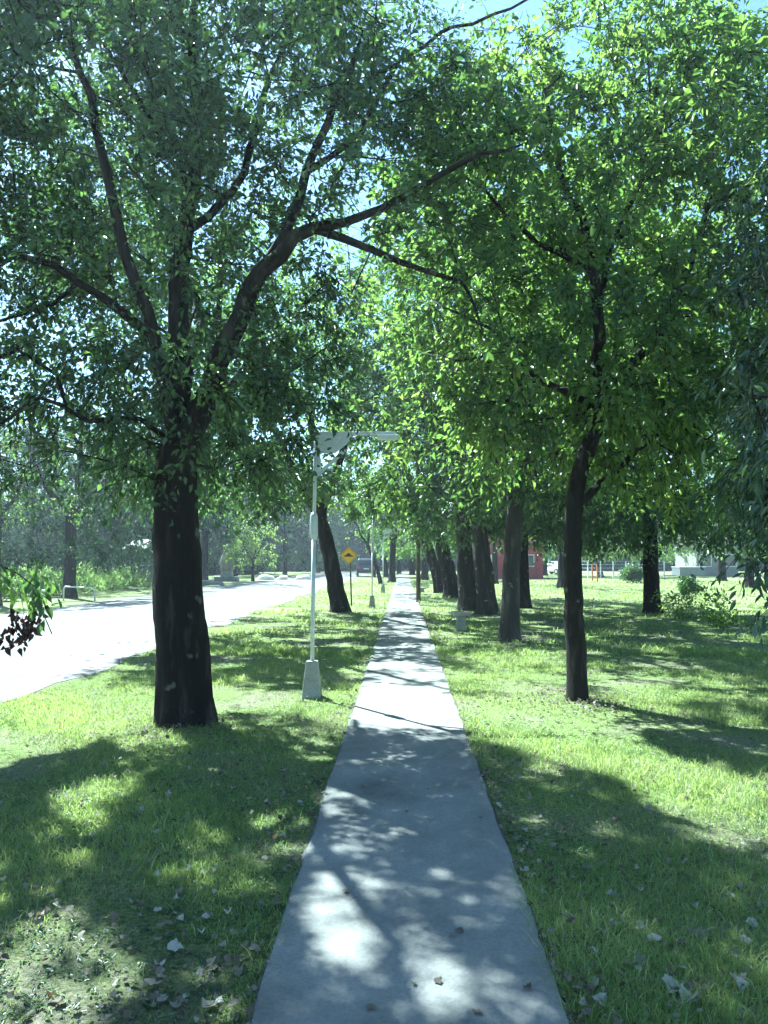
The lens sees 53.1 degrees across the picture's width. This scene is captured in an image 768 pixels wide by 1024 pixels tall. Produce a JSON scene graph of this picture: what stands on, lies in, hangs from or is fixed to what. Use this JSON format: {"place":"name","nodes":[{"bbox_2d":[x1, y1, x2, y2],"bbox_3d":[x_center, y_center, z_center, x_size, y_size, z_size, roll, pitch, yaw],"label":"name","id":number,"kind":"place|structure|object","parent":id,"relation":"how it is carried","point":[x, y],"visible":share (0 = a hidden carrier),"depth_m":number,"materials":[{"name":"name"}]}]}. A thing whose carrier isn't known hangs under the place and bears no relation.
{"place":"outdoors","nodes":[
{"label":"outdoors","id":0,"kind":"place"},
{"bbox_2d":[0,571,369,702],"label":"road","id":1,"kind":"structure","parent":0,"point":[91,638],"depth_m":17.31,"materials":[{"name":"asphalt"}]},
{"bbox_2d":[277,575,287,579],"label":"edging stone","id":2,"kind":"object","parent":1,"relation":"on","point":[282,577],"visible":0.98,"depth_m":61.75,"materials":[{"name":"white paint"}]},
{"bbox_2d":[302,575,310,579],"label":"edging stone","id":3,"kind":"object","parent":1,"relation":"on","point":[306,577],"visible":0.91,"depth_m":61.65,"materials":[{"name":"white paint"}]},
{"bbox_2d":[355,559,375,576],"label":"parked car","id":4,"kind":"object","parent":1,"relation":"on","point":[363,565],"visible":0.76,"depth_m":71.68,"materials":[{"name":"paint"}]},
{"bbox_2d":[0,566,767,1023],"bbox_3d":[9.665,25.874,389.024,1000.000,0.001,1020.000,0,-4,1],"label":"ground","id":5,"kind":"structure","parent":0,"point":[70,986],"depth_m":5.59,"materials":[{"name":"plant"}]},
{"bbox_2d":[1,571,24,601],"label":"round bush","id":6,"kind":"object","parent":5,"relation":"on","point":[12,588],"visible":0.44,"depth_m":30.02,"materials":[{"name":"green plant"}]},
{"bbox_2d":[0,418,86,572],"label":"shade tree","id":7,"kind":"object","parent":5,"relation":"on","point":[9,549],"visible":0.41,"depth_m":37.19,"materials":[{"name":"green plant"}]},
{"bbox_2d":[0,374,96,604],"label":"shade tree","id":8,"kind":"object","parent":5,"relation":"on","point":[5,510],"visible":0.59,"depth_m":27.90,"materials":[{"name":"green plant"}]},
{"bbox_2d":[0,422,103,571],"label":"shade tree","id":9,"kind":"object","parent":5,"relation":"on","point":[28,522],"visible":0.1,"depth_m":47.07,"materials":[{"name":"green plant"}]},
{"bbox_2d":[51,996,65,1001],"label":"fallen leaf","id":10,"kind":"object","parent":5,"relation":"on","point":[59,999],"visible":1,"depth_m":2.77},
{"bbox_2d":[1,418,139,570],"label":"shade tree","id":11,"kind":"object","parent":5,"relation":"on","point":[63,515],"visible":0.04,"depth_m":64.44,"materials":[{"name":"green plant"}]},
{"bbox_2d":[1,560,152,595],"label":"weeds","id":12,"kind":"object","parent":5,"relation":"on","point":[102,580],"visible":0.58,"depth_m":37.40,"materials":[{"name":"green plant"}]},
{"bbox_2d":[1,367,153,597],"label":"shade tree","id":13,"kind":"object","parent":5,"relation":"on","point":[71,551],"visible":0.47,"depth_m":32.28,"materials":[{"name":"green plant"}]},
{"bbox_2d":[63,584,95,600],"bbox_3d":[-11.908,3.173,30.058,1.298,0.711,0.060,0,-4,1],"label":"pipe rail","id":14,"kind":"object","parent":5,"relation":"on","point":[79,587],"visible":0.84,"depth_m":30.04,"materials":[{"name":"metal"}]},
{"bbox_2d":[100,949,106,957],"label":"fallen leaf","id":15,"kind":"object","parent":5,"relation":"on","point":[102,953],"visible":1,"depth_m":3.10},
{"bbox_2d":[17,399,199,587],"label":"shade tree","id":16,"kind":"object","parent":5,"relation":"on","point":[147,518],"visible":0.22,"depth_m":43.02,"materials":[{"name":"green plant"}]},
{"bbox_2d":[107,556,114,575],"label":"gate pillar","id":17,"kind":"structure","parent":5,"relation":"on","point":[113,565],"depth_m":44.07,"materials":[{"name":"concrete"}]},
{"bbox_2d":[110,911,118,921],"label":"fallen leaf","id":18,"kind":"object","parent":5,"relation":"on","point":[114,915],"visible":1,"depth_m":3.40,"materials":[{"name":"plant"}]},
{"bbox_2d":[112,972,118,978],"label":"fallen leaf","id":19,"kind":"object","parent":5,"relation":"on","point":[114,976],"visible":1,"depth_m":2.94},
{"bbox_2d":[122,539,153,585],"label":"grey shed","id":20,"kind":"structure","parent":5,"relation":"on","point":[151,571],"depth_m":46.74,"materials":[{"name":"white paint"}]},
{"bbox_2d":[143,978,161,985],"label":"fallen leaf","id":21,"kind":"object","parent":5,"relation":"on","point":[149,981],"visible":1,"depth_m":2.87,"materials":[{"name":"plant"}]},
{"bbox_2d":[150,990,159,1001],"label":"fallen leaf","id":22,"kind":"object","parent":5,"relation":"on","point":[154,995],"visible":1,"depth_m":2.78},
{"bbox_2d":[154,959,164,965],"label":"fallen leaf","id":23,"kind":"object","parent":5,"relation":"on","point":[161,963],"visible":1,"depth_m":3.01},
{"bbox_2d":[157,991,168,1000],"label":"fallen leaf","id":24,"kind":"object","parent":5,"relation":"on","point":[162,997],"visible":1,"depth_m":2.78,"materials":[{"name":"plant"}]},
{"bbox_2d":[92,424,235,569],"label":"shade tree","id":25,"kind":"object","parent":5,"relation":"on","point":[211,557],"visible":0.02,"depth_m":62.74,"materials":[{"name":"green plant"}]},
{"bbox_2d":[0,109,349,539],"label":"shade tree","id":26,"kind":"object","parent":5,"relation":"on","point":[235,495],"visible":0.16,"depth_m":16.08,"materials":[{"name":"green plant"}]},
{"bbox_2d":[167,937,182,951],"bbox_3d":[-0.846,1.761,3.124,0.070,0.017,0.072,2,13,0],"label":"fallen leaf","id":27,"kind":"object","parent":5,"relation":"on","point":[174,945],"visible":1,"depth_m":3.12,"materials":[{"name":"plant"}]},
{"bbox_2d":[170,1001,180,1006],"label":"fallen leaf","id":28,"kind":"object","parent":5,"relation":"on","point":[175,1004],"visible":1,"depth_m":2.75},
{"bbox_2d":[196,967,204,974],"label":"fallen leaf","id":29,"kind":"object","parent":5,"relation":"on","point":[200,970],"visible":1,"depth_m":2.94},
{"bbox_2d":[125,434,276,579],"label":"shade tree","id":30,"kind":"object","parent":5,"relation":"on","point":[206,525],"visible":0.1,"depth_m":51.99,"materials":[{"name":"green plant"}]},
{"bbox_2d":[202,997,218,1006],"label":"fallen leaf","id":31,"kind":"object","parent":5,"relation":"on","point":[207,1002],"visible":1,"depth_m":2.75,"materials":[{"name":"plant"}]},
{"bbox_2d":[206,957,215,965],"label":"fallen leaf","id":32,"kind":"object","parent":5,"relation":"on","point":[210,961],"visible":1,"depth_m":3.03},
{"bbox_2d":[207,964,217,971],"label":"fallen leaf","id":33,"kind":"object","parent":5,"relation":"on","point":[212,967],"visible":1,"depth_m":2.99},
{"bbox_2d":[202,580,223,584],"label":"edging stone","id":34,"kind":"object","parent":5,"relation":"on","point":[208,582],"visible":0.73,"depth_m":49.89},
{"bbox_2d":[219,939,226,945],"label":"fallen leaf","id":35,"kind":"object","parent":5,"relation":"on","point":[223,943],"visible":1,"depth_m":3.17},
{"bbox_2d":[214,545,238,580],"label":"stone monument","id":36,"kind":"object","parent":5,"relation":"on","point":[226,573],"visible":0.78,"depth_m":57.98,"materials":[{"name":"stone"}]},
{"bbox_2d":[199,450,304,575],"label":"shade tree","id":37,"kind":"object","parent":5,"relation":"on","point":[219,542],"visible":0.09,"depth_m":75.62,"materials":[{"name":"green plant"}]},
{"bbox_2d":[222,511,286,580],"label":"sapling","id":38,"kind":"object","parent":5,"relation":"on","point":[243,542],"visible":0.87,"depth_m":57.99,"materials":[{"name":"green plant"}]},
{"bbox_2d":[0,0,527,728],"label":"shade tree","id":39,"kind":"object","parent":5,"relation":"on","point":[182,132],"visible":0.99,"depth_m":7.54,"materials":[{"name":"green plant"}]},
{"bbox_2d":[256,574,274,579],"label":"edging stone","id":40,"kind":"object","parent":5,"relation":"on","point":[264,577],"visible":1,"depth_m":61.80,"materials":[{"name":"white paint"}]},
{"bbox_2d":[232,454,342,574],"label":"shade tree","id":41,"kind":"object","parent":5,"relation":"on","point":[286,556],"visible":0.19,"depth_m":81.20,"materials":[{"name":"green plant"}]},
{"bbox_2d":[162,187,439,612],"bbox_3d":[-2.607,-3.540,24.466,9.375,13.453,9.718,0,-4,1],"label":"shade tree","id":42,"kind":"object","parent":5,"relation":"on","point":[338,600],"visible":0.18,"depth_m":23.72,"materials":[{"name":"green plant"}]},
{"bbox_2d":[267,466,359,572],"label":"shade tree","id":43,"kind":"object","parent":5,"relation":"on","point":[341,562],"visible":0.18,"depth_m":95.27,"materials":[{"name":"green plant"}]},
{"bbox_2d":[340,547,356,605],"bbox_3d":[-1.240,2.268,26.870,0.619,2.120,0.069,0,-4,-1],"label":"warning sign","id":44,"kind":"object","parent":5,"relation":"on","point":[348,555],"visible":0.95,"depth_m":26.88,"materials":[{"name":"metal"}]},
{"bbox_2d":[302,431,398,698],"bbox_3d":[-0.390,0.622,9.082,1.134,3.190,0.228,0,-4,1],"label":"street lamp","id":45,"kind":"object","parent":5,"relation":"on","point":[312,689],"visible":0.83,"depth_m":9.09,"materials":[{"name":"metal"}]},
{"bbox_2d":[329,461,404,583],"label":"shade tree","id":46,"kind":"object","parent":5,"relation":"on","point":[379,577],"visible":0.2,"depth_m":51.29,"materials":[{"name":"green plant"}]},
{"bbox_2d":[350,464,415,581],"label":"shade tree","id":47,"kind":"object","parent":5,"relation":"on","point":[392,567],"visible":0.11,"depth_m":55.95,"materials":[{"name":"green plant"}]},
{"bbox_2d":[0,610,767,1023],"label":"leaf litter","id":48,"kind":"object","parent":5,"relation":"on","point":[126,1012],"visible":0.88,"depth_m":4.30,"materials":[{"name":"plant"}]},
{"bbox_2d":[0,642,767,1023],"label":"lawn weeds","id":49,"kind":"object","parent":5,"relation":"on","point":[108,956],"visible":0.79,"depth_m":3.68,"materials":[{"name":"green plant"}]},
{"bbox_2d":[0,478,767,576],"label":"distant woods","id":50,"kind":"object","parent":5,"relation":"on","point":[356,545],"visible":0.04,"depth_m":111.20,"materials":[{"name":"plant"}]},
{"bbox_2d":[344,473,423,576],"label":"shade tree","id":51,"kind":"object","parent":5,"relation":"on","point":[386,565],"visible":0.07,"depth_m":72.38,"materials":[{"name":"green plant"}]},
{"bbox_2d":[369,515,400,607],"bbox_3d":[0.052,1.663,25.783,1.134,3.190,0.228,0,-4,-2],"label":"street lamp","id":52,"kind":"object","parent":5,"relation":"on","point":[371,602],"visible":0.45,"depth_m":25.74,"materials":[{"name":"metal"}]},
{"bbox_2d":[325,312,451,592],"bbox_3d":[1.380,-2.638,37.581,8.733,13.434,8.799,0,-4,1],"label":"shade tree","id":53,"kind":"object","parent":5,"relation":"on","point":[434,566],"visible":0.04,"depth_m":37.20,"materials":[{"name":"green plant"}]},
{"bbox_2d":[357,521,421,573],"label":"shade tree","id":54,"kind":"object","parent":5,"relation":"on","point":[398,566],"visible":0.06,"depth_m":87.84,"materials":[{"name":"green plant"}]},
{"bbox_2d":[381,529,401,592],"bbox_3d":[0.403,2.388,37.394,1.134,3.190,0.228,0,-4,4],"label":"street lamp","id":55,"kind":"object","parent":5,"relation":"on","point":[384,537],"visible":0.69,"depth_m":37.42,"materials":[{"name":"metal"}]},
{"bbox_2d":[323,296,495,598],"bbox_3d":[2.281,-2.866,32.654,9.673,13.261,8.997,2,-4,-25],"label":"shade tree","id":56,"kind":"object","parent":5,"relation":"on","point":[449,577],"visible":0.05,"depth_m":32.22,"materials":[{"name":"green plant"}]},
{"bbox_2d":[366,453,456,579],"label":"shade tree","id":57,"kind":"object","parent":5,"relation":"on","point":[407,546],"visible":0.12,"depth_m":61.36,"materials":[{"name":"green plant"}]},
{"bbox_2d":[376,485,454,574],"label":"shade tree","id":58,"kind":"object","parent":5,"relation":"on","point":[412,567],"visible":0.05,"depth_m":81.94,"materials":[{"name":"green plant"}]},
{"bbox_2d":[416,438,422,602],"bbox_3d":[1.281,0.320,28.817,1.000,6.250,0.210,0,-4,1],"label":"utility pole","id":59,"kind":"object","parent":5,"relation":"on","point":[418,588],"visible":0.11,"depth_m":28.66,"materials":[{"name":"brown wood"}]},
{"bbox_2d":[143,579,767,656],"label":"grass","id":60,"kind":"structure","parent":5,"relation":"on","point":[230,650],"depth_m":17.63,"materials":[{"name":"plant"}]},
{"bbox_2d":[330,185,582,610],"bbox_3d":[2.491,-3.526,24.257,8.295,13.431,9.066,0,-4,1],"label":"shade tree","id":61,"kind":"object","parent":5,"relation":"on","point":[466,587],"visible":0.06,"depth_m":23.90,"materials":[{"name":"green plant"}]},
{"bbox_2d":[451,611,470,629],"bbox_3d":[1.763,2.512,17.617,0.400,0.460,0.400,0,-4,-4],"label":"concrete stool","id":62,"kind":"object","parent":5,"relation":"on","point":[460,619],"visible":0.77,"depth_m":17.52,"materials":[{"name":"concrete"}]},
{"bbox_2d":[334,193,624,614],"bbox_3d":[3.002,-3.156,23.068,8.514,12.560,8.922,-2,-4,29],"label":"shade tree","id":63,"kind":"object","parent":5,"relation":"on","point":[486,602],"visible":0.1,"depth_m":22.60,"materials":[{"name":"green plant"}]},
{"bbox_2d":[432,505,531,583],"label":"shade tree","id":64,"kind":"object","parent":5,"relation":"on","point":[494,561],"visible":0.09,"depth_m":51.26,"materials":[{"name":"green plant"}]},
{"bbox_2d":[488,530,542,578],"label":"red building","id":65,"kind":"structure","parent":5,"relation":"on","point":[536,571],"depth_m":65.58,"materials":[{"name":"paint"}]},
{"bbox_2d":[528,555,533,566],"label":"window","id":66,"kind":"structure","parent":65,"relation":"in","point":[531,557],"depth_m":65.55,"materials":[{"name":"glass"}]},
{"bbox_2d":[385,317,665,608],"bbox_3d":[4.827,-2.457,25.826,9.612,11.448,10.077,0,-4,1],"label":"shade tree","id":67,"kind":"object","parent":5,"relation":"on","point":[525,599],"visible":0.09,"depth_m":24.95,"materials":[{"name":"green plant"}]},
{"bbox_2d":[310,92,762,641],"bbox_3d":[2.959,-2.760,15.978,9.054,10.818,9.066,0,-4,1],"label":"shade tree","id":68,"kind":"object","parent":5,"relation":"on","point":[509,627],"visible":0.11,"depth_m":15.27,"materials":[{"name":"green plant"}]},
{"bbox_2d":[504,505,584,575],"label":"shade tree","id":69,"kind":"object","parent":5,"relation":"on","point":[545,562],"visible":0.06,"depth_m":79.12,"materials":[{"name":"green plant"}]},
{"bbox_2d":[547,561,557,574],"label":"parked car","id":70,"kind":"object","parent":5,"relation":"on","point":[552,567],"visible":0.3,"depth_m":84.26,"materials":[{"name":"white paint"}]},
{"bbox_2d":[352,0,767,701],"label":"shade tree","id":71,"kind":"object","parent":5,"relation":"on","point":[666,410],"visible":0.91,"depth_m":8.58,"materials":[{"name":"green plant"}]},
{"bbox_2d":[363,181,761,627],"bbox_3d":[4.294,-2.663,18.820,9.599,10.955,9.882,0,-4,1],"label":"shade tree","id":72,"kind":"object","parent":5,"relation":"on","point":[556,492],"visible":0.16,"depth_m":17.95,"materials":[{"name":"green plant"}]},
{"bbox_2d":[498,491,640,587],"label":"shade tree","id":73,"kind":"object","parent":5,"relation":"on","point":[560,582],"visible":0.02,"depth_m":43.85,"materials":[{"name":"green plant"}]},
{"bbox_2d":[579,997,589,1006],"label":"fallen leaf","id":74,"kind":"object","parent":5,"relation":"on","point":[581,1002],"visible":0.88,"depth_m":2.72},
{"bbox_2d":[591,564,592,580],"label":"timber post","id":75,"kind":"object","parent":5,"relation":"on","point":[592,572],"visible":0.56,"depth_m":56.45,"materials":[{"name":"orange paint"}]},
{"bbox_2d":[594,992,606,1005],"bbox_3d":[0.777,1.747,2.757,0.059,0.033,0.054,26,34,10],"label":"fallen leaf","id":76,"kind":"object","parent":5,"relation":"on","point":[599,996],"visible":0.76,"depth_m":2.77,"materials":[{"name":"plant"}]},
{"bbox_2d":[559,503,642,576],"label":"shade tree","id":77,"kind":"object","parent":5,"relation":"on","point":[613,558],"visible":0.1,"depth_m":71.07,"materials":[{"name":"green plant"}]},
{"bbox_2d":[582,561,664,577],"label":"wire fence","id":78,"kind":"object","parent":5,"relation":"on","point":[613,564],"visible":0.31,"depth_m":67.29,"materials":[{"name":"metal"}]},
{"bbox_2d":[490,254,767,614],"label":"shade tree","id":79,"kind":"object","parent":5,"relation":"on","point":[651,576],"visible":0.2,"depth_m":22.02,"materials":[{"name":"green plant"}]},
{"bbox_2d":[618,562,642,582],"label":"round bush","id":80,"kind":"object","parent":5,"relation":"on","point":[633,573],"visible":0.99,"depth_m":53.28,"materials":[{"name":"green plant"}]},
{"bbox_2d":[633,954,646,965],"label":"fallen leaf","id":81,"kind":"object","parent":5,"relation":"on","point":[642,960],"visible":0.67,"depth_m":3.04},
{"bbox_2d":[636,921,644,928],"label":"fallen leaf","id":82,"kind":"object","parent":5,"relation":"on","point":[640,922],"visible":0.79,"depth_m":3.32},
{"bbox_2d":[596,473,693,569],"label":"shade tree","id":83,"kind":"object","parent":5,"relation":"on","point":[664,555],"visible":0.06,"depth_m":73.81,"materials":[{"name":"green plant"}]},
{"bbox_2d":[648,933,661,940],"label":"fallen leaf","id":84,"kind":"object","parent":5,"relation":"on","point":[658,937],"visible":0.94,"depth_m":3.21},
{"bbox_2d":[665,964,673,974],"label":"fallen leaf","id":85,"kind":"object","parent":5,"relation":"on","point":[669,969],"visible":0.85,"depth_m":2.96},
{"bbox_2d":[663,974,679,989],"bbox_3d":[1.067,1.751,2.855,0.072,0.017,0.070,22,18,29],"label":"fallen leaf","id":86,"kind":"object","parent":5,"relation":"on","point":[666,976],"visible":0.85,"depth_m":2.86,"materials":[{"name":"plant"}]},
{"bbox_2d":[663,567,704,580],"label":"box trailer","id":87,"kind":"object","parent":5,"relation":"on","point":[693,572],"visible":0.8,"depth_m":56.61,"materials":[{"name":"paint"}]},
{"bbox_2d":[676,574,700,595],"bbox_3d":[13.551,3.270,34.268,1.138,1.051,1.109,1,-4,-21],"label":"dark bush","id":88,"kind":"object","parent":5,"relation":"on","point":[691,584],"visible":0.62,"depth_m":34.08,"materials":[{"name":"green plant"}]},
{"bbox_2d":[679,984,698,1003],"bbox_3d":[1.100,1.734,2.769,0.071,0.057,0.079,-1,-4,11],"label":"fallen leaf","id":89,"kind":"object","parent":5,"relation":"on","point":[688,994],"visible":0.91,"depth_m":2.77,"materials":[{"name":"plant"}]},
{"bbox_2d":[650,577,733,619],"bbox_3d":[8.525,2.388,21.220,2.242,1.151,1.333,0,-4,1],"label":"leafy shrub","id":90,"kind":"object","parent":5,"relation":"on","point":[673,598],"visible":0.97,"depth_m":21.15,"materials":[{"name":"green plant"}]},
{"bbox_2d":[691,928,708,937],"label":"fallen leaf","id":91,"kind":"object","parent":5,"relation":"on","point":[699,935],"visible":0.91,"depth_m":3.25,"materials":[{"name":"plant"}]},
{"bbox_2d":[657,474,744,563],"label":"shade tree","id":92,"kind":"object","parent":5,"relation":"on","point":[672,553],"visible":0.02,"depth_m":82.95,"materials":[{"name":"green plant"}]},
{"bbox_2d":[672,536,741,575],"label":"pale building","id":93,"kind":"structure","parent":5,"relation":"on","point":[711,567],"depth_m":75.08,"materials":[{"name":"white paint"}]},
{"bbox_2d":[699,554,711,566],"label":"window","id":94,"kind":"structure","parent":93,"relation":"in","point":[709,560],"depth_m":75.06,"materials":[{"name":"glass"}]},
{"bbox_2d":[725,554,736,566],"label":"window","id":95,"kind":"structure","parent":93,"relation":"in","point":[729,560],"depth_m":75.01,"materials":[{"name":"glass"}]},
{"bbox_2d":[659,322,767,564],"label":"shade tree","id":96,"kind":"object","parent":5,"relation":"on","point":[708,552],"visible":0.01,"depth_m":27.85,"materials":[{"name":"green plant"}]},
{"bbox_2d":[684,431,754,587],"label":"shade tree","id":97,"kind":"object","parent":5,"relation":"on","point":[750,583],"visible":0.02,"depth_m":43.85,"materials":[{"name":"green plant"}]},
{"bbox_2d":[681,145,767,666],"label":"weeping tree","id":98,"kind":"object","parent":5,"relation":"on","point":[757,486],"visible":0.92,"depth_m":6.50,"materials":[{"name":"green plant"}]},
{"bbox_2d":[683,434,765,580],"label":"shade tree","id":99,"kind":"object","parent":5,"relation":"on","point":[723,577],"visible":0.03,"depth_m":58.48,"materials":[{"name":"green plant"}]},
{"bbox_2d":[698,601,753,627],"bbox_3d":[8.240,2.460,18.367,1.115,0.660,0.977,1,-4,-17],"label":"shrub","id":100,"kind":"object","parent":5,"relation":"on","point":[722,618],"visible":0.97,"depth_m":18.34,"materials":[{"name":"green plant"}]},
{"bbox_2d":[730,973,749,990],"bbox_3d":[1.318,1.737,2.864,0.072,0.044,0.078,31,15,-18],"label":"fallen leaf","id":101,"kind":"object","parent":5,"relation":"on","point":[739,981],"visible":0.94,"depth_m":2.86,"materials":[{"name":"plant"}]},
{"bbox_2d":[736,881,743,888],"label":"fallen leaf","id":102,"kind":"object","parent":5,"relation":"on","point":[740,883],"visible":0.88,"depth_m":3.74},
{"bbox_2d":[736,972,746,978],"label":"fallen leaf","id":103,"kind":"object","parent":5,"relation":"on","point":[742,974],"visible":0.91,"depth_m":2.90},
{"bbox_2d":[723,480,766,565],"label":"shade tree","id":104,"kind":"object","parent":5,"relation":"on","point":[742,554],"visible":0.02,"depth_m":78.53,"materials":[{"name":"green plant"}]},
{"bbox_2d":[739,934,750,942],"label":"fallen leaf","id":105,"kind":"object","parent":5,"relation":"on","point":[746,938],"visible":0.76,"depth_m":3.20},
{"bbox_2d":[745,917,757,926],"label":"fallen leaf","id":106,"kind":"object","parent":5,"relation":"on","point":[753,922],"visible":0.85,"depth_m":3.36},
{"bbox_2d":[0,0,767,501],"label":"sky","id":107,"kind":"structure","parent":0,"point":[532,6],"materials":[{"name":"blue"}]},
{"bbox_2d":[245,573,573,1023],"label":"path","id":108,"kind":"structure","parent":0,"point":[418,882],"depth_m":3.69,"materials":[{"name":"concrete"}]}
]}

